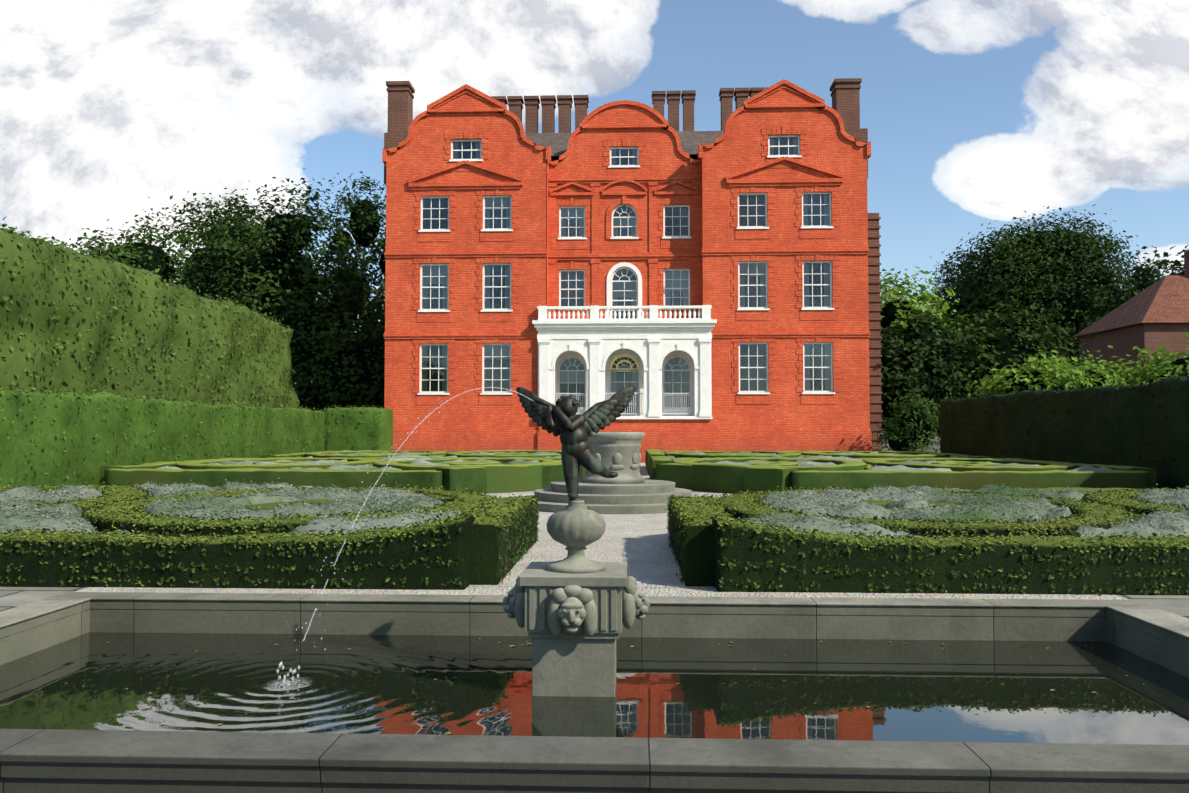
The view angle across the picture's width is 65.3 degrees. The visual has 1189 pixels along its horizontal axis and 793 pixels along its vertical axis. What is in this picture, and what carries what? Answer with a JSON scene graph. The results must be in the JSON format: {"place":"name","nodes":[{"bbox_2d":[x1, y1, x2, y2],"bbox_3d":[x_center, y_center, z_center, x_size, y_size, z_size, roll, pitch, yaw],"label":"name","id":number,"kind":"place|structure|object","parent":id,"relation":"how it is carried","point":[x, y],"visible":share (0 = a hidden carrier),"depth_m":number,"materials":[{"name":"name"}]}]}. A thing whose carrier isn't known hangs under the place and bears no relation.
{"place":"outdoors","nodes":[
{"label":"outdoors","id":0,"kind":"place"},
{"bbox_2d":[0,216,301,407],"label":"hornbeam hedge","id":1,"kind":"object","parent":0,"point":[40,310],"depth_m":26.12,"materials":[{"name":"green plant"}]},
{"bbox_2d":[0,0,1188,320],"label":"sky","id":2,"kind":"structure","parent":0,"point":[974,113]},
{"bbox_2d":[75,463,1127,599],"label":"gravel paths","id":3,"kind":"structure","parent":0,"point":[638,544],"depth_m":9.20,"materials":[{"name":"beige gravel"}]},
{"bbox_2d":[0,481,1188,595],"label":"box hedges","id":4,"kind":"object","parent":3,"relation":"on","point":[477,548],"visible":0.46,"depth_m":8.32,"materials":[{"name":"green plant"}]},
{"bbox_2d":[0,450,1188,537],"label":"parterre hedges","id":5,"kind":"object","parent":3,"relation":"on","point":[396,521],"visible":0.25,"depth_m":10.93,"materials":[{"name":"green plant"}]},
{"bbox_2d":[0,478,1188,537],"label":"silvery bedding plants","id":6,"kind":"object","parent":3,"relation":"on","point":[985,505],"visible":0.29,"depth_m":11.02,"materials":[{"name":"grey plant"}]},
{"bbox_2d":[528,479,699,513],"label":"step platform","id":7,"kind":"structure","parent":3,"relation":"on","point":[647,496],"depth_m":16.23,"materials":[{"name":"stone"}]},
{"bbox_2d":[581,432,644,483],"bbox_3d":[0.343,1.135,17.413,1.200,0.940,1.200,0,-2,2],"label":"well head","id":8,"kind":"object","parent":7,"relation":"on","point":[618,453],"visible":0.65,"depth_m":16.94},
{"bbox_2d":[99,449,1156,493],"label":"parterre hedges","id":9,"kind":"object","parent":3,"relation":"on","point":[690,472],"visible":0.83,"depth_m":20.52,"materials":[{"name":"green plant"}]},
{"bbox_2d":[382,78,882,462],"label":"mansion","id":10,"kind":"structure","parent":0,"point":[710,290],"depth_m":40.80,"materials":[{"name":"red brick"}]},
{"bbox_2d":[469,440,940,586],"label":"garden terrace","id":11,"kind":"structure","parent":0,"point":[934,445],"depth_m":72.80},
{"bbox_2d":[0,384,392,485],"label":"beech hedges","id":12,"kind":"object","parent":11,"relation":"on","point":[88,428],"visible":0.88,"depth_m":23.32,"materials":[{"name":"green plant"}]},
{"bbox_2d":[203,199,378,331],"bbox_3d":[-17.307,-3.731,50.275,11.701,13.930,6.428,0,-2,2],"label":"tree","id":13,"kind":"object","parent":11,"relation":"on","point":[276,254],"visible":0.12,"depth_m":49.44,"materials":[{"name":"green plant"}]},
{"bbox_2d":[164,168,384,349],"bbox_3d":[-17.208,-6.362,50.892,14.138,11.711,11.400,0,-2,2],"label":"tree","id":14,"kind":"object","parent":13,"relation":"attached to","point":[340,278],"visible":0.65,"depth_m":48.84,"materials":[{"name":"green plant"}]},
{"bbox_2d":[216,213,350,335],"bbox_3d":[-17.333,-6.218,50.829,7.998,7.680,3.826,0,-2,2],"label":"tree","id":15,"kind":"object","parent":13,"relation":"attached to","point":[267,257],"visible":0.23,"depth_m":49.74,"materials":[{"name":"green plant"}]},
{"bbox_2d":[330,176,385,325],"bbox_3d":[-14.168,-5.038,58.065,5.593,17.112,3.569,0,-2,2],"label":"tree trunk","id":16,"kind":"object","parent":11,"relation":"on","point":[364,252],"visible":0.15,"depth_m":57.64,"materials":[{"name":"brown plant"}]},
{"bbox_2d":[313,171,385,333],"bbox_3d":[-14.437,-7.537,57.727,8.522,13.042,7.676,0,-2,2],"label":"tree","id":17,"kind":"object","parent":16,"relation":"attached to","point":[381,242],"visible":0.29,"depth_m":57.00,"materials":[{"name":"green plant"}]},
{"bbox_2d":[333,199,385,342],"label":"tree","id":18,"kind":"object","parent":16,"relation":"attached to","point":[355,216],"visible":0.23,"depth_m":57.24,"materials":[{"name":"green plant"}]},
{"bbox_2d":[351,314,384,376],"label":"tree","id":19,"kind":"object","parent":11,"relation":"on","point":[372,338],"visible":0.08,"depth_m":48.08,"materials":[{"name":"green plant"}]},
{"bbox_2d":[261,287,384,410],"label":"tree leaves","id":20,"kind":"object","parent":19,"relation":"attached to","point":[343,340],"visible":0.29,"depth_m":45.97,"materials":[{"name":"green plant"}]},
{"bbox_2d":[290,322,384,409],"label":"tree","id":21,"kind":"object","parent":19,"relation":"attached to","point":[360,353],"visible":0.27,"depth_m":46.08,"materials":[{"name":"green plant"}]},
{"bbox_2d":[0,609,1188,677],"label":"pool wall","id":22,"kind":"structure","parent":11,"relation":"in","point":[1167,655],"depth_m":7.58,"materials":[{"name":"stone"}]},
{"bbox_2d":[503,562,649,696],"bbox_3d":[-0.127,1.862,6.112,0.988,1.420,0.834,0,-2,2],"label":"fountain pedestal","id":23,"kind":"object","parent":22,"relation":"on","point":[571,624],"visible":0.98,"depth_m":5.92,"materials":[{"name":"stone"}]},
{"bbox_2d":[546,500,605,573],"bbox_3d":[-0.124,0.920,6.223,0.400,0.470,0.400,0,-2,2],"label":"urn finial","id":24,"kind":"object","parent":23,"relation":"on","point":[576,527],"visible":1,"depth_m":6.10,"materials":[{"name":"stone"}]},
{"bbox_2d":[516,386,635,500],"bbox_3d":[-0.134,0.321,6.255,0.835,0.799,0.321,0,-2,2],"label":"cherub statue","id":25,"kind":"object","parent":24,"relation":"on","point":[567,424],"visible":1,"depth_m":6.20,"materials":[{"name":"brown metal"}]},
{"bbox_2d":[0,632,1188,744],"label":"pond water","id":26,"kind":"structure","parent":22,"relation":"in","point":[953,690],"depth_m":6.08,"materials":[{"name":"liquid"}]},
{"bbox_2d":[276,387,528,681],"bbox_3d":[-1.261,0.984,6.237,1.739,2.094,0.241,0,-2,2],"label":"fountain jet","id":27,"kind":"object","parent":26,"relation":"on","point":[287,674],"visible":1,"depth_m":6.25,"materials":[{"name":"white liquid"}]},
{"bbox_2d":[30,638,1127,734],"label":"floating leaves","id":28,"kind":"object","parent":26,"relation":"on","point":[633,646],"visible":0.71,"depth_m":6.93,"materials":[{"name":"green plant"}]},
{"bbox_2d":[0,587,1188,618],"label":"paving","id":29,"kind":"structure","parent":11,"relation":"on","point":[11,597],"depth_m":7.86,"materials":[{"name":"grey stone"}]},
{"bbox_2d":[872,389,939,451],"bbox_3d":[13.017,1.251,37.908,3.236,3.144,3.296,0,-2,2],"label":"shrub","id":30,"kind":"object","parent":11,"relation":"on","point":[907,408],"depth_m":37.55,"materials":[{"name":"green plant"}]},
{"bbox_2d":[890,314,956,449],"bbox_3d":[15.356,-0.561,47.639,6.402,7.484,5.581,-1,-2,16],"label":"tree","id":31,"kind":"object","parent":11,"relation":"on","point":[924,334],"depth_m":47.02,"materials":[{"name":"green plant"}]},
{"bbox_2d":[881,320,955,431],"bbox_3d":[15.877,-0.985,47.617,5.640,6.107,6.350,0,-2,2],"label":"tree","id":32,"kind":"object","parent":31,"relation":"attached to","point":[936,393],"visible":0.27,"depth_m":45.10,"materials":[{"name":"green plant"}]},
{"bbox_2d":[880,302,995,436],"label":"tree leaves","id":33,"kind":"object","parent":31,"relation":"attached to","point":[892,340],"visible":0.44,"depth_m":45.19,"materials":[{"name":"green plant"}]},
{"bbox_2d":[926,292,1098,449],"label":"tree leaves","id":34,"kind":"object","parent":11,"relation":"on","point":[1046,345],"visible":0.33,"depth_m":47.45,"materials":[{"name":"green plant"}]},
{"bbox_2d":[967,350,1106,396],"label":"shrub leaves","id":35,"kind":"object","parent":11,"relation":"on","point":[1058,370],"depth_m":37.41,"materials":[{"name":"green plant"}]},
{"bbox_2d":[1038,342,1171,389],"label":"shrub leaves","id":36,"kind":"object","parent":11,"relation":"on","point":[1108,372],"depth_m":37.96,"materials":[{"name":"green plant"}]},
{"bbox_2d":[1073,250,1188,378],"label":"outbuilding","id":37,"kind":"structure","parent":11,"relation":"on","point":[1155,316],"depth_m":56.70,"materials":[{"name":"brick"}]},
{"bbox_2d":[1075,245,1187,347],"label":"tree","id":38,"kind":"object","parent":11,"relation":"on","point":[1147,279],"depth_m":82.92,"materials":[{"name":"green plant"}]},
{"bbox_2d":[1112,328,1188,384],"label":"shrub leaves","id":39,"kind":"object","parent":11,"relation":"on","point":[1149,371],"depth_m":37.14,"materials":[{"name":"green plant"}]},
{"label":"tree trunk","id":40,"kind":"object","parent":11,"relation":"on","visible":0},
{"bbox_2d":[181,224,263,313],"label":"tree","id":41,"kind":"object","parent":40,"relation":"on","point":[199,258],"visible":0.06,"depth_m":55.54,"materials":[{"name":"green plant"}]},
{"bbox_2d":[121,188,351,327],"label":"tree leaves","id":42,"kind":"object","parent":40,"relation":"on","point":[188,232],"visible":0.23,"depth_m":55.55,"materials":[{"name":"green plant"}]},
{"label":"tree trunk","id":43,"kind":"object","parent":11,"relation":"on","visible":0},
{"bbox_2d":[45,217,202,289],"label":"tree leaves","id":44,"kind":"object","parent":43,"relation":"attached to","point":[104,250],"visible":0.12,"depth_m":52.11,"materials":[{"name":"green plant"}]},
{"bbox_2d":[104,242,174,282],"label":"tree","id":45,"kind":"object","parent":43,"relation":"in","point":[156,260],"visible":0.12,"depth_m":52.20,"materials":[{"name":"green plant"}]},
{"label":"tree trunk","id":46,"kind":"object","parent":11,"relation":"on","visible":0},
{"bbox_2d":[880,299,920,333],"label":"tree","id":47,"kind":"object","parent":46,"relation":"on","point":[889,311],"visible":0.08,"depth_m":52.51,"materials":[{"name":"green plant"}]},
{"bbox_2d":[880,266,973,350],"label":"tree leaves","id":48,"kind":"object","parent":46,"relation":"on","point":[924,298],"visible":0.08,"depth_m":52.23,"materials":[{"name":"green plant"}]},
{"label":"tree trunk","id":49,"kind":"object","parent":11,"relation":"on","visible":0},
{"bbox_2d":[880,269,962,335],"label":"tree leaves","id":50,"kind":"object","parent":49,"relation":"on","point":[893,283],"depth_m":64.45,"materials":[{"name":"green plant"}]},
{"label":"tree trunk","id":51,"kind":"object","parent":11,"relation":"on","visible":0},
{"bbox_2d":[932,335,1046,434],"bbox_3d":[20.471,-0.527,48.965,7.686,5.472,4.601,0,-2,2],"label":"tree","id":52,"kind":"object","parent":51,"relation":"attached to","point":[1007,345],"visible":0.02,"depth_m":47.52,"materials":[{"name":"green plant"}]},
{"bbox_2d":[916,204,1151,364],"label":"holm oak","id":53,"kind":"object","parent":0,"point":[1107,245],"depth_m":92.26,"materials":[{"name":"green plant"}]},
{"bbox_2d":[937,372,1188,489],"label":"yew hedge","id":54,"kind":"object","parent":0,"point":[1173,424],"depth_m":23.98,"materials":[{"name":"green plant"}]},
{"label":"ground surface","id":55,"kind":"structure","parent":0,"visible":0},
{"bbox_2d":[0,592,1188,792],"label":"pond kerb","id":56,"kind":"structure","parent":55,"relation":"on","point":[73,761],"depth_m":4.05,"materials":[{"name":"stone"}]}
]}

